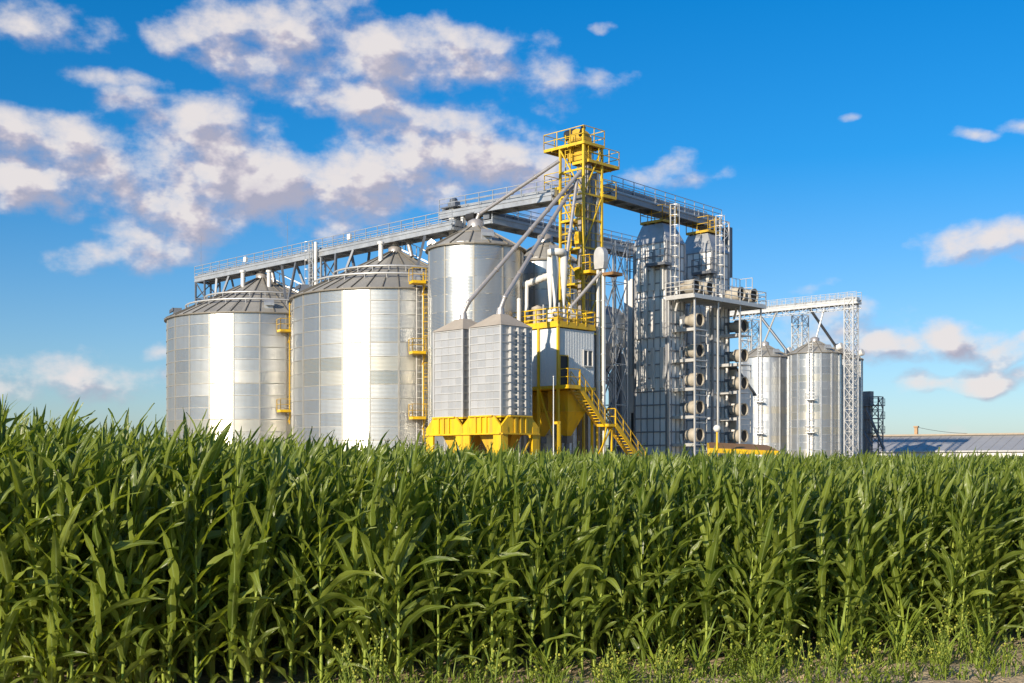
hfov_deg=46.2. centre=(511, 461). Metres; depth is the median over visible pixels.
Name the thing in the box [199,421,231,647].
corn plant
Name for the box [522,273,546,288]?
dust duct
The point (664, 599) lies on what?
corn plant
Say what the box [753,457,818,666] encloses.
corn plant
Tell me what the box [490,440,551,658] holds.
corn plant
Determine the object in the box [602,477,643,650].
corn plant
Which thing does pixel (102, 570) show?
corn plant
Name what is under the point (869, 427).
dryer
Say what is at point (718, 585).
corn plant
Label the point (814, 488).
corn plant
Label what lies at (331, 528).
corn plant
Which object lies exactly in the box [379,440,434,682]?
corn plant
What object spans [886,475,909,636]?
corn plant
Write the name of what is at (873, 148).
sky
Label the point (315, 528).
corn plant
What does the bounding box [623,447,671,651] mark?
corn plant
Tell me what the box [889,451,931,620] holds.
corn plant
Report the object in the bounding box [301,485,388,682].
corn plant
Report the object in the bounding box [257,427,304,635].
corn plant
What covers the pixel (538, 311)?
vent stack
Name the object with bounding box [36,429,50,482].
corn plant
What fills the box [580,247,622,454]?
bucket elevator
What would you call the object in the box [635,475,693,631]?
corn plant
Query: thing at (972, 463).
corn plant
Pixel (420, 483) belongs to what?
corn plant
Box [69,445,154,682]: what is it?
corn plant
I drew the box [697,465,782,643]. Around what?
corn plant
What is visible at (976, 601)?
corn plant
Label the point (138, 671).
corn plant
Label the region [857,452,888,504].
corn plant
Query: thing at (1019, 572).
corn plant
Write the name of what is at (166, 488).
corn plant
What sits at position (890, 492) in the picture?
corn plant
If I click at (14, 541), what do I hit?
corn plant
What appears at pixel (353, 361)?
grain silo
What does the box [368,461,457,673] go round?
corn plant
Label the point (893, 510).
corn plant
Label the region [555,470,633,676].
corn plant
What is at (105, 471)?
corn plant
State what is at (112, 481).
corn plant
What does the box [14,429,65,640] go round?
corn plant
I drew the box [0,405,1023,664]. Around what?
corn field
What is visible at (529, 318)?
drive unit
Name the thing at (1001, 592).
corn plant
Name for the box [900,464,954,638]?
corn plant
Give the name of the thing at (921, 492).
corn plant
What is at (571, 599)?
corn plant
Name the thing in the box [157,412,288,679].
corn plant
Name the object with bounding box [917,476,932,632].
corn plant
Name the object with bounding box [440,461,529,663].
corn plant
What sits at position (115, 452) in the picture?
corn plant
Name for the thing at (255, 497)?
corn plant
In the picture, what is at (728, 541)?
corn plant
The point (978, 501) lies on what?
corn plant
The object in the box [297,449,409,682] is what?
corn plant
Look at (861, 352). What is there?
grain silo
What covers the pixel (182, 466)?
corn plant
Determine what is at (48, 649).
corn plant
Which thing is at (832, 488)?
corn plant
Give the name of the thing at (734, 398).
dryer annex
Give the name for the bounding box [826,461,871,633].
corn plant
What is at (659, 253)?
grain dryer
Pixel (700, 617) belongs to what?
corn plant
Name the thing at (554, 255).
dust cyclones
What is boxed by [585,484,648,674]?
corn plant
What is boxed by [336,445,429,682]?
corn plant
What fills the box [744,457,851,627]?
corn plant
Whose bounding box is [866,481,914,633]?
corn plant
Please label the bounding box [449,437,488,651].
corn plant
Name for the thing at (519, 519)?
corn plant
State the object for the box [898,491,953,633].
corn plant
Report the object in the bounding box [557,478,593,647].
corn plant
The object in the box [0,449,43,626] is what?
corn plant
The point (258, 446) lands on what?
corn plant
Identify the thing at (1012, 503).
corn plant
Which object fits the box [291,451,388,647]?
corn plant
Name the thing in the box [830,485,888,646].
corn plant
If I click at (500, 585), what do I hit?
corn plant
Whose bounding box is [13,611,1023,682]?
ground
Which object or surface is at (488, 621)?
corn plant
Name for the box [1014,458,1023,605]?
corn plant
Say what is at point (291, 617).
corn plant
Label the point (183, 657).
corn plant
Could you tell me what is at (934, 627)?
corn plant
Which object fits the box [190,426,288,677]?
corn plant
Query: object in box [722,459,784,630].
corn plant
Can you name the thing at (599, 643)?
corn plant
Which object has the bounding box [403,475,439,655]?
corn plant
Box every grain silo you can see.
[164,268,300,444]
[289,241,427,451]
[425,219,526,454]
[523,233,576,454]
[741,341,792,457]
[787,337,843,457]
[833,344,864,456]
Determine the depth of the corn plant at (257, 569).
10.13 m
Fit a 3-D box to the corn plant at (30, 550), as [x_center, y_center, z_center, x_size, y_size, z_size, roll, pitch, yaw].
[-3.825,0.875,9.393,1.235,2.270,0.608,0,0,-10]
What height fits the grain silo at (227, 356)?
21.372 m
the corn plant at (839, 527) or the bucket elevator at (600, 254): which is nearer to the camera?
the corn plant at (839, 527)
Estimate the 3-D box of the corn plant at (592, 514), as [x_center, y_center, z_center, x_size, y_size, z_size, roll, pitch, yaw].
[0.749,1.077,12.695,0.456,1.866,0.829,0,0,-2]
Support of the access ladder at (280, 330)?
attached to the grain silo at (227, 356)
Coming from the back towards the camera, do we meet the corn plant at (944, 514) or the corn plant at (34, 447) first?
the corn plant at (944, 514)
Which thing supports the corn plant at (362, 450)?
on the ground at (271, 677)
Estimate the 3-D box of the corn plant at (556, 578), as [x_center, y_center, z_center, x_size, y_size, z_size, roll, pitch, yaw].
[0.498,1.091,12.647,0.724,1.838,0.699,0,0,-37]
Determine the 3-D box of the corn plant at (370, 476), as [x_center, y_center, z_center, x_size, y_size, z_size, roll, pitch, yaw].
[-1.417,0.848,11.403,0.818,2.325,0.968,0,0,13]
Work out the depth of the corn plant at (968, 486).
12.62 m
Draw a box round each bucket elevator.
[564,126,599,454]
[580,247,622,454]
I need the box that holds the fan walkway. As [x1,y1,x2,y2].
[665,278,765,456]
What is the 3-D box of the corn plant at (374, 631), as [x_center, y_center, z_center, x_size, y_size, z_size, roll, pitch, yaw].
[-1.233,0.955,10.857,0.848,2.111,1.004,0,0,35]
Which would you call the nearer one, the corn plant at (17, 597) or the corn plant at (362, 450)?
the corn plant at (17, 597)
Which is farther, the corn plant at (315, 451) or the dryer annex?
the dryer annex
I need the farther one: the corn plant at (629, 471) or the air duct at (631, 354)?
the air duct at (631, 354)
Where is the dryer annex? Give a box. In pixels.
[730,367,756,456]
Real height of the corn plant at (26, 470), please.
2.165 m
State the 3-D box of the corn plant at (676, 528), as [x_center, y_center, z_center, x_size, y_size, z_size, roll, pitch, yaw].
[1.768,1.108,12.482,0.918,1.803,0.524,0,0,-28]
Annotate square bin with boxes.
[425,312,485,453]
[461,308,539,455]
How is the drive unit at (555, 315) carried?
on the control cabin
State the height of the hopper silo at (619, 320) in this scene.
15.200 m
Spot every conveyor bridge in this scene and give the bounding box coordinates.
[194,209,467,302]
[439,179,564,220]
[479,210,634,257]
[603,175,721,229]
[730,291,861,320]
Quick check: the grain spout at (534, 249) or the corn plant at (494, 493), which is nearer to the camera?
the corn plant at (494, 493)
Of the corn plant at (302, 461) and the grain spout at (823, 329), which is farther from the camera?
the grain spout at (823, 329)
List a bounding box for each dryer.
[634,204,714,457]
[685,215,758,456]
[863,391,884,456]
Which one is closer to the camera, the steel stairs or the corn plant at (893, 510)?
the corn plant at (893, 510)
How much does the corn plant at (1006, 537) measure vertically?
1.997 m
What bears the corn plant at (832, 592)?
on the ground at (271, 677)
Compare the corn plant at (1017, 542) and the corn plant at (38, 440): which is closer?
the corn plant at (38, 440)
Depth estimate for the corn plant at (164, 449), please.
11.38 m
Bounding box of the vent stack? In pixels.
[531,305,542,322]
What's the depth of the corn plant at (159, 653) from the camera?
10.68 m
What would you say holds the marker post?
on the ground at (271, 677)
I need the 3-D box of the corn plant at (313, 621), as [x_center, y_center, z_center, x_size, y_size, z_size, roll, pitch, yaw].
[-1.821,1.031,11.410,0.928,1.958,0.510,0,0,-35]
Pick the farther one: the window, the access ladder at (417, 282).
the access ladder at (417, 282)
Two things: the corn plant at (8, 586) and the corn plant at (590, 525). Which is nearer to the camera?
the corn plant at (8, 586)
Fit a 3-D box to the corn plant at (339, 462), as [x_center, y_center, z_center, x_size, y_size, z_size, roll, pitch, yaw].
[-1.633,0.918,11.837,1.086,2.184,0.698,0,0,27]
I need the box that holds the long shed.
[873,426,1023,458]
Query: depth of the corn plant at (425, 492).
11.98 m
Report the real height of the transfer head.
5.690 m
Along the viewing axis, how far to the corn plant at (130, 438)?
10.79 m
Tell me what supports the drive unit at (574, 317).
on the control cabin
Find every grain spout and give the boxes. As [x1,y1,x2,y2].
[462,170,581,312]
[475,160,559,218]
[499,184,574,307]
[566,179,578,263]
[566,271,601,317]
[759,316,787,353]
[764,313,776,341]
[809,308,838,350]
[816,309,824,336]
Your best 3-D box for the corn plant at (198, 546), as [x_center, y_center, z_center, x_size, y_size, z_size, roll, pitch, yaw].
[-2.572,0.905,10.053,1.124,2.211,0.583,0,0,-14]
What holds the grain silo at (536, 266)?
on the ground at (271, 677)
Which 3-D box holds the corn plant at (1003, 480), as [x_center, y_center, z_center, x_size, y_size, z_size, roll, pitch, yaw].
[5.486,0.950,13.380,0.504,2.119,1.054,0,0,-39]
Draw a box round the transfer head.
[441,198,480,234]
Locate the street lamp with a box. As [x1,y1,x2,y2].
[713,425,720,455]
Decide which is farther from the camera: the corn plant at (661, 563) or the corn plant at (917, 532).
the corn plant at (917, 532)
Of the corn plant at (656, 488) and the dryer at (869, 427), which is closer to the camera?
the corn plant at (656, 488)
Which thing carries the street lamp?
on the ground at (271, 677)
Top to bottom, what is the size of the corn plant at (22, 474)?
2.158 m
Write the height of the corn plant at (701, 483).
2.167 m
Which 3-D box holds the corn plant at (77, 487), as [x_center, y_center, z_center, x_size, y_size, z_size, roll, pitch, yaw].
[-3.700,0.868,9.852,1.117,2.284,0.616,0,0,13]
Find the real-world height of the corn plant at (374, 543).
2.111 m
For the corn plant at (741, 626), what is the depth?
11.58 m
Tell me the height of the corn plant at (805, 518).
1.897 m
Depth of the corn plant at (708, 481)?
12.79 m
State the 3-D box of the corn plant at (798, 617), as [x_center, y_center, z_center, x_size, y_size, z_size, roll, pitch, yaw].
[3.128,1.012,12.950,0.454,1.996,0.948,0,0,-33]
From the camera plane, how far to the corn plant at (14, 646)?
11.38 m
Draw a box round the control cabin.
[515,307,595,454]
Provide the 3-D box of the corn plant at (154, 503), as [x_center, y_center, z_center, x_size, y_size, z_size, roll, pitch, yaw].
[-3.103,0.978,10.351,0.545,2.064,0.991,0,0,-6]
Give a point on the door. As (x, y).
(564, 359)
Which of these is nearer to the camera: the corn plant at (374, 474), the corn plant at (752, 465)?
the corn plant at (374, 474)
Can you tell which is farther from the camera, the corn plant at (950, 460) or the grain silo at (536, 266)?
the grain silo at (536, 266)
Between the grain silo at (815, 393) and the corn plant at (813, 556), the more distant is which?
the grain silo at (815, 393)
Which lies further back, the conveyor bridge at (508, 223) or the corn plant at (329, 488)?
the conveyor bridge at (508, 223)
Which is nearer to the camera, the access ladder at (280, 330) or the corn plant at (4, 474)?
the corn plant at (4, 474)
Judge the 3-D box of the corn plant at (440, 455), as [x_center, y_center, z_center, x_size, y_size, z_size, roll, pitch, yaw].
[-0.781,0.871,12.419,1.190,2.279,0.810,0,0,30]
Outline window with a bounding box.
[583,349,593,366]
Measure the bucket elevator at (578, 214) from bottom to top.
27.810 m
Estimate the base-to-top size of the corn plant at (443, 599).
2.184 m
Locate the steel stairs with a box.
[558,368,648,456]
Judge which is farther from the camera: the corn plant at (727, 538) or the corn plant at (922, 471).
the corn plant at (922, 471)
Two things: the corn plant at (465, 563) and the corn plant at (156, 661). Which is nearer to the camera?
the corn plant at (156, 661)
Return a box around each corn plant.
[0,393,46,638]
[0,429,107,682]
[0,437,48,668]
[0,437,88,682]
[0,444,36,665]
[0,444,89,682]
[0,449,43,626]
[0,450,62,682]
[1,444,87,681]
[6,454,26,639]
[7,468,90,682]
[9,413,37,649]
[9,418,97,660]
[10,421,95,682]
[10,423,162,682]
[11,397,125,682]
[11,417,57,674]
[12,402,96,676]
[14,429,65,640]
[15,468,161,682]
[18,430,133,682]
[25,410,144,682]
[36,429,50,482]
[47,434,108,679]
[57,425,88,658]
[57,450,134,663]
[61,424,130,681]
[62,451,184,682]
[66,419,161,671]
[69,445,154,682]
[73,403,164,675]
[73,437,182,682]
[82,436,159,659]
[87,426,214,663]
[89,409,246,682]
[91,417,246,682]
[102,459,209,682]
[115,431,164,682]
[123,470,224,682]
[124,459,179,682]
[125,427,222,682]
[133,432,180,647]
[135,440,273,682]
[149,425,195,658]
[151,437,261,642]
[151,447,263,676]
[152,477,246,662]
[154,418,259,682]
[156,426,220,660]
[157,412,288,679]
[157,475,216,664]
[189,427,318,646]
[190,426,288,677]
[190,446,270,682]
[198,439,269,668]
[198,455,291,676]
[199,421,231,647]
[207,432,317,682]
[213,424,272,669]
[217,453,318,669]
[218,442,308,666]
[223,448,304,682]
[234,473,344,682]
[239,462,349,678]
[251,429,382,682]
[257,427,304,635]
[258,426,336,674]
[258,496,297,650]
[266,434,322,663]
[266,439,334,676]
[268,465,384,682]
[272,476,295,646]
[278,437,342,663]
[284,468,342,669]
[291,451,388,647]
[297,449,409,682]
[300,444,362,662]
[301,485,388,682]
[303,449,372,682]
[304,453,418,682]
[310,445,363,661]
[310,469,335,655]
[312,474,346,658]
[316,443,352,653]
[328,451,441,681]
[332,469,415,682]
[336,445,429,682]
[337,430,405,661]
[341,461,422,666]
[342,440,407,658]
[343,459,461,682]
[351,437,435,646]
[356,431,476,682]
[359,437,395,474]
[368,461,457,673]
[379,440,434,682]
[385,435,468,641]
[385,445,424,657]
[387,444,427,627]
[392,473,500,680]
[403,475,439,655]
[405,444,466,673]
[405,456,464,659]
[405,462,499,676]
[406,459,480,676]
[414,444,493,671]
[416,439,544,678]
[417,436,483,637]
[417,458,473,639]
[418,472,530,665]
[419,452,436,651]
[421,451,473,670]
[423,461,528,681]
[435,483,483,668]
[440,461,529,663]
[446,452,550,674]
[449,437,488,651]
[456,488,529,682]
[461,458,483,650]
[467,466,496,638]
[473,466,550,663]
[474,466,521,649]
[476,469,538,679]
[483,482,580,675]
[485,466,512,649]
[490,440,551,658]
[493,479,559,652]
[496,453,537,650]
[500,488,556,667]
[503,465,550,657]
[506,476,561,662]
[511,465,589,673]
[514,454,577,653]
[522,475,578,667]
[522,476,590,665]
[525,462,613,650]
[525,468,575,651]
[526,470,606,674]
[546,466,610,661]
[553,478,576,645]
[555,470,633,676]
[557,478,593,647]
[560,454,619,667]
[567,462,625,661]
[569,448,645,655]
[570,479,596,609]
[585,461,625,656]
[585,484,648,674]
[589,444,643,637]
[589,449,650,658]
[589,459,695,635]
[594,451,644,648]
[595,482,669,664]
[601,445,675,654]
[602,475,690,671]
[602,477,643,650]
[608,466,681,648]
[616,491,703,647]
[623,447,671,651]
[624,482,663,631]
[629,496,701,661]
[630,449,671,630]
[631,459,730,668]
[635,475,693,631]
[646,483,726,668]
[650,447,743,659]
[651,484,718,655]
[662,491,748,671]
[663,444,712,622]
[664,491,685,618]
[671,467,730,659]
[674,443,733,649]
[676,451,744,653]
[676,474,754,658]
[680,471,741,644]
[681,443,730,649]
[687,454,738,627]
[688,449,718,633]
[688,484,775,664]
[695,447,787,657]
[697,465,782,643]
[698,473,754,646]
[702,446,798,653]
[714,496,791,671]
[721,487,815,649]
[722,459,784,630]
[722,475,808,667]
[724,478,799,648]
[730,446,777,623]
[737,478,758,642]
[740,463,822,649]
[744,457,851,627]
[745,451,819,640]
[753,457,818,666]
[754,444,811,625]
[766,459,837,635]
[772,474,823,657]
[782,477,835,652]
[784,463,835,646]
[797,461,854,654]
[798,464,874,650]
[799,464,873,664]
[802,465,833,638]
[802,466,831,640]
[802,491,870,641]
[805,455,847,628]
[805,467,844,639]
[814,482,874,662]
[816,477,844,623]
[824,475,907,651]
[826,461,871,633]
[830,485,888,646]
[832,488,839,619]
[834,449,908,625]
[837,486,900,651]
[838,478,863,641]
[850,473,922,647]
[856,459,921,641]
[856,493,935,654]
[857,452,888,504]
[866,476,948,643]
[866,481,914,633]
[869,459,938,647]
[872,455,948,617]
[877,465,904,633]
[880,463,919,642]
[881,456,955,639]
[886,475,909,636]
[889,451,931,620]
[894,483,962,642]
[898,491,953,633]
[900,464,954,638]
[901,490,997,647]
[902,464,994,639]
[908,447,1008,640]
[908,450,958,642]
[910,466,930,515]
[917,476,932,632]
[920,466,1008,651]
[921,451,957,631]
[925,481,1005,656]
[926,449,973,566]
[933,457,972,633]
[936,459,963,632]
[937,456,997,633]
[937,467,1023,650]
[943,490,1005,642]
[951,456,992,622]
[953,452,999,518]
[953,470,1023,637]
[956,488,1023,642]
[964,464,1023,640]
[969,461,1021,619]
[969,470,1003,613]
[984,453,1023,640]
[987,458,1023,633]
[992,463,1023,639]
[996,460,1023,620]
[999,510,1023,630]
[1010,478,1021,565]
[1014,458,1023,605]
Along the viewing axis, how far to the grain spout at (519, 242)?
87.19 m
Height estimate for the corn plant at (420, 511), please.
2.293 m
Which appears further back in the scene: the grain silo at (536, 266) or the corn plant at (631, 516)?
the grain silo at (536, 266)
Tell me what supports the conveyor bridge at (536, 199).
attached to the elevator tower
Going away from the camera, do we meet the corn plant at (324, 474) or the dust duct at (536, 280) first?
the corn plant at (324, 474)
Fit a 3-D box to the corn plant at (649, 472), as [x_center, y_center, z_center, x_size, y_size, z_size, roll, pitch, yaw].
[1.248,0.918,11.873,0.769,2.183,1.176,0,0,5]
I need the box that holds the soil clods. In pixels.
[378,638,1022,682]
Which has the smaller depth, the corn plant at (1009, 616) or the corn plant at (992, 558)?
the corn plant at (992, 558)
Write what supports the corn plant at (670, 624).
on the ground at (271, 677)
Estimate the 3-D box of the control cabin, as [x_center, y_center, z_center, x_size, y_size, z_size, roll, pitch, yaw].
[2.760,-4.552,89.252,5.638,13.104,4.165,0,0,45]
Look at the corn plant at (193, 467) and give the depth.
10.53 m
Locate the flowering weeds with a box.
[333,598,1023,682]
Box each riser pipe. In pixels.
[517,298,520,455]
[523,281,528,448]
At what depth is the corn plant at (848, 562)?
12.04 m
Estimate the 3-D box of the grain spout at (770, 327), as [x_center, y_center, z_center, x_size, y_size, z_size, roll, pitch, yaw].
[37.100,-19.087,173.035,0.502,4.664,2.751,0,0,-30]
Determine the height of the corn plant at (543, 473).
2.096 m
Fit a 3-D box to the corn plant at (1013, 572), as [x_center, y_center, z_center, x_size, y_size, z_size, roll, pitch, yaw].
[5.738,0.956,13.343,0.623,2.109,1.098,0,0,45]
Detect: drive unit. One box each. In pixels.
[526,315,532,323]
[552,310,562,320]
[570,312,580,322]
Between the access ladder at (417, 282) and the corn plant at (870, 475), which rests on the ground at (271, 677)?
the corn plant at (870, 475)
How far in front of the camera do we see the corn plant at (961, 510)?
13.52 m
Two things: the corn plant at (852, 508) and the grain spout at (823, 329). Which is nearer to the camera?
the corn plant at (852, 508)
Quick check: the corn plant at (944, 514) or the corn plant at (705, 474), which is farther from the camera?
the corn plant at (944, 514)
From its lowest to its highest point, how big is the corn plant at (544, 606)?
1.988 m
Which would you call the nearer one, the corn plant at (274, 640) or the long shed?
the corn plant at (274, 640)
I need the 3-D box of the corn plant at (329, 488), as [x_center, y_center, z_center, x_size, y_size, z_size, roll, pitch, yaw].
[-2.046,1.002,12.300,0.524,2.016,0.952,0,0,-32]
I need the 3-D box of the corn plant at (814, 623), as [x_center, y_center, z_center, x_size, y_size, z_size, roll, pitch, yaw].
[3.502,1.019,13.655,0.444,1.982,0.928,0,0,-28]
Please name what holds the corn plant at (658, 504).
on the ground at (271, 677)
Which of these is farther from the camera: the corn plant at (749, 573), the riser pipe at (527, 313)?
the riser pipe at (527, 313)
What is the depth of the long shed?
207.57 m
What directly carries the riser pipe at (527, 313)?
on the ground at (271, 677)
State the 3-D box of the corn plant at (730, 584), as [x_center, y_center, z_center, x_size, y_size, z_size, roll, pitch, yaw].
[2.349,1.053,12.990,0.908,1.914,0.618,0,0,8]
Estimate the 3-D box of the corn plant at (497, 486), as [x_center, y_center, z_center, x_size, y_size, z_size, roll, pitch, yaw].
[-0.183,0.898,11.070,1.272,2.224,0.722,0,0,-17]
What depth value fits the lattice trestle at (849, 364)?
165.10 m
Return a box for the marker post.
[554,421,560,453]
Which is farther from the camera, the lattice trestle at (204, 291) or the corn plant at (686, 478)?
the lattice trestle at (204, 291)
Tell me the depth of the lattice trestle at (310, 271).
111.43 m
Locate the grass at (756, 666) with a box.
[287,572,1023,682]
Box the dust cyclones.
[543,248,571,321]
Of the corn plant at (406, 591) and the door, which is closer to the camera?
the corn plant at (406, 591)
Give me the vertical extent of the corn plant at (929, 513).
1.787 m
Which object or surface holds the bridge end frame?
attached to the conveyor bridge at (633, 201)
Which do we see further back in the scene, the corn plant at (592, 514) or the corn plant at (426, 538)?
the corn plant at (592, 514)
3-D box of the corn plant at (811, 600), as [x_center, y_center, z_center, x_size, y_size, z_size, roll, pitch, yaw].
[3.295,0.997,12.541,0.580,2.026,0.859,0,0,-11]
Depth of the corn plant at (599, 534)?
11.95 m
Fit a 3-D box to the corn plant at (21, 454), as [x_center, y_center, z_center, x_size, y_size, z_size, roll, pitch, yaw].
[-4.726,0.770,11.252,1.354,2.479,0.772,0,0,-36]
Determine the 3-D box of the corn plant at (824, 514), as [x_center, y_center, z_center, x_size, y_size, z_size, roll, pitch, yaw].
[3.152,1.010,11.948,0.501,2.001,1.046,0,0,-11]
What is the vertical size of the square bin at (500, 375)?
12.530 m
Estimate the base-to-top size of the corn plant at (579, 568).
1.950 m
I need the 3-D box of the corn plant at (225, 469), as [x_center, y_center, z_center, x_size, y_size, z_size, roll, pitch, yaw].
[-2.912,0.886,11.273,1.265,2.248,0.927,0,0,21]
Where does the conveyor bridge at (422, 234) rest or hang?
on the lattice trestle at (310, 271)
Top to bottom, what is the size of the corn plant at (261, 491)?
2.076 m
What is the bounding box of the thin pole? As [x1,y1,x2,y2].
[553,376,553,454]
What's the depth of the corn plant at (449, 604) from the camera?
11.20 m
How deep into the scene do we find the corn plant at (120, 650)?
9.69 m
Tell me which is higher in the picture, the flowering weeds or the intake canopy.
the intake canopy
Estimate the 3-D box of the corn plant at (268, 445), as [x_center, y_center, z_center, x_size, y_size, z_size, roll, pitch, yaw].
[-2.508,0.832,11.613,1.305,2.356,0.642,0,0,-33]
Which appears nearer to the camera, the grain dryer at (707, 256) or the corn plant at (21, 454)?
the corn plant at (21, 454)
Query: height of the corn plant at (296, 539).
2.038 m
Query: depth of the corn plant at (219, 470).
10.99 m
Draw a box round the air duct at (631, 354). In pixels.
[609,240,635,455]
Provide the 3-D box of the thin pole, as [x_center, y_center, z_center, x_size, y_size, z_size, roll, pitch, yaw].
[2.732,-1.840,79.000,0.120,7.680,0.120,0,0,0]
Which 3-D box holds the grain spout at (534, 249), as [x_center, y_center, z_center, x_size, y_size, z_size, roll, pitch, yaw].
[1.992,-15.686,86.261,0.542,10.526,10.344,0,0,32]
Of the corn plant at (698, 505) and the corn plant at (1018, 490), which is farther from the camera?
the corn plant at (1018, 490)
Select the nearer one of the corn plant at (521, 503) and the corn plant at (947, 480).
the corn plant at (521, 503)
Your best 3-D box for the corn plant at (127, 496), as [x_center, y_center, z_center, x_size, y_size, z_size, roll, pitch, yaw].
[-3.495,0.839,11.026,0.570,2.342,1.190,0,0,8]
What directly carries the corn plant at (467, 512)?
on the ground at (271, 677)
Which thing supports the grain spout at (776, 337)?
attached to the grain silo at (768, 381)
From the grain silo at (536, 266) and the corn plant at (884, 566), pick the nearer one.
the corn plant at (884, 566)
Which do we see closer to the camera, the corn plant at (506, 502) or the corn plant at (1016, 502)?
the corn plant at (506, 502)
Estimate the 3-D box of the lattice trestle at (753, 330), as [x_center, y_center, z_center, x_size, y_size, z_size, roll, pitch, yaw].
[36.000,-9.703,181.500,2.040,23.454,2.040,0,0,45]
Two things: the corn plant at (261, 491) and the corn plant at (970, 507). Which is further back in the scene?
the corn plant at (970, 507)
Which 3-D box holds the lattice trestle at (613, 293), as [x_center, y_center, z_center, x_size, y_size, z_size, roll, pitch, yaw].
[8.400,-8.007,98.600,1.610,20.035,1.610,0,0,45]
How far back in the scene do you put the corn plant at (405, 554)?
10.31 m
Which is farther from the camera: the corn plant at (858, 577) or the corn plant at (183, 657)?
the corn plant at (858, 577)
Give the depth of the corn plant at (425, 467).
12.63 m
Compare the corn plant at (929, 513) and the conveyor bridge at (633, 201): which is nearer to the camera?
the corn plant at (929, 513)
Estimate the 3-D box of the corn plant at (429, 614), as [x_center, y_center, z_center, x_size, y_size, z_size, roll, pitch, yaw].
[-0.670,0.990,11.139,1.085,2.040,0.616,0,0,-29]
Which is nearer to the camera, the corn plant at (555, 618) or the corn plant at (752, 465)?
the corn plant at (555, 618)
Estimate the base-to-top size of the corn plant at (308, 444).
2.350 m
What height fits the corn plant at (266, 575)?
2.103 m
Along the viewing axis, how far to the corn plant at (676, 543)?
13.05 m
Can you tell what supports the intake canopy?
on the ground at (271, 677)
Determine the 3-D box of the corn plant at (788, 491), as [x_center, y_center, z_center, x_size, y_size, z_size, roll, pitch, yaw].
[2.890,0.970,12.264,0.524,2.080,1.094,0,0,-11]
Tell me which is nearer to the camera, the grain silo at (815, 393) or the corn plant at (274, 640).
the corn plant at (274, 640)
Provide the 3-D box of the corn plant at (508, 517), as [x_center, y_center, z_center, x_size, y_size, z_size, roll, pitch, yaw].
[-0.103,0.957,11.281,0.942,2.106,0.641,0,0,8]
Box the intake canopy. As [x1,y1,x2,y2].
[707,442,778,454]
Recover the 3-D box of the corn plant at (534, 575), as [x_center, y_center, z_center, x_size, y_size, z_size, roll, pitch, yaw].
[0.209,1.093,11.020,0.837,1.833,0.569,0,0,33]
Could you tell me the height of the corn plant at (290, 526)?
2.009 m
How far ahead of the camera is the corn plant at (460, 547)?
11.26 m
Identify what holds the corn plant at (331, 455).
on the ground at (271, 677)
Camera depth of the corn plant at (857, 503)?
13.10 m
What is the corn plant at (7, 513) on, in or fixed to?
on the ground at (271, 677)
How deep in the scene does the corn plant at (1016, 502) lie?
13.70 m
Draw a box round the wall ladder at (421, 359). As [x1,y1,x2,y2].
[416,285,422,442]
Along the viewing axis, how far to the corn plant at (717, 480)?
12.02 m
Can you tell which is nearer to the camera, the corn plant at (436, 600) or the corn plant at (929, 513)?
the corn plant at (436, 600)
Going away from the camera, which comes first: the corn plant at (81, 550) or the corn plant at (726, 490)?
the corn plant at (81, 550)
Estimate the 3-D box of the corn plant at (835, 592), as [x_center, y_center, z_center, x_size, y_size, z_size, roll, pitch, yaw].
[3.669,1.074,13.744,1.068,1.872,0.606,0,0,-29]
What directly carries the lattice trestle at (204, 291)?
on the ground at (271, 677)
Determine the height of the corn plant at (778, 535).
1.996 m
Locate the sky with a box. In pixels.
[0,0,1023,447]
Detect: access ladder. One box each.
[277,303,290,423]
[408,267,427,444]
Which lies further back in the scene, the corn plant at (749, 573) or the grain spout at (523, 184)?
the grain spout at (523, 184)
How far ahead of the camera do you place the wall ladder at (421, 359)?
96.19 m
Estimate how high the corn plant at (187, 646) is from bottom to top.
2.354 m
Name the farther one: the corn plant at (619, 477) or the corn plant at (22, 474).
the corn plant at (619, 477)
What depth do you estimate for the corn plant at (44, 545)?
9.75 m
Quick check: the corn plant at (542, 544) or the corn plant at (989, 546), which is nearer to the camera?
the corn plant at (542, 544)
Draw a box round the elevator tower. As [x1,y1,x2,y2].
[543,125,619,457]
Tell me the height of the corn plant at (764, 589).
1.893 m
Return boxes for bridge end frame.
[706,220,731,277]
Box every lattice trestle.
[195,280,220,303]
[304,241,333,286]
[603,240,627,455]
[741,319,759,351]
[791,314,808,349]
[844,297,858,457]
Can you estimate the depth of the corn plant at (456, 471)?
12.17 m
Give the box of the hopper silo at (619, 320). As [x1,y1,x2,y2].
[606,306,624,455]
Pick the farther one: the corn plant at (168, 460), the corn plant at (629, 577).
the corn plant at (629, 577)
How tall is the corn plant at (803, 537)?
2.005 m
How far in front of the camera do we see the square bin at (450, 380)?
83.62 m
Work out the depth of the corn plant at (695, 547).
11.71 m
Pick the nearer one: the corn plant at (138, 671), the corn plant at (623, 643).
the corn plant at (138, 671)
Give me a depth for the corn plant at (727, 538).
12.12 m
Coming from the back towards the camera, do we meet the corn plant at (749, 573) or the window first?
the window
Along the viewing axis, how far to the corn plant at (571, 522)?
12.19 m
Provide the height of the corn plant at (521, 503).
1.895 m
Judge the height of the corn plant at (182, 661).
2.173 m
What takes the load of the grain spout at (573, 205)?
attached to the dust cyclones
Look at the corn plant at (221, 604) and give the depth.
10.94 m
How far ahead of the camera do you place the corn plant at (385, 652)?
11.38 m
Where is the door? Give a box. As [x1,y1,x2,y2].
[560,355,568,384]
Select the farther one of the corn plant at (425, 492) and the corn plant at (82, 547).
the corn plant at (425, 492)
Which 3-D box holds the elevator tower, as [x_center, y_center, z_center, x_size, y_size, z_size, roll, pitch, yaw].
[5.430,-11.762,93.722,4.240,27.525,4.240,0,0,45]
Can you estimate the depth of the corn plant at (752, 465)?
13.60 m
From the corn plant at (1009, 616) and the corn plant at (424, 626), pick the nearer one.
the corn plant at (424, 626)

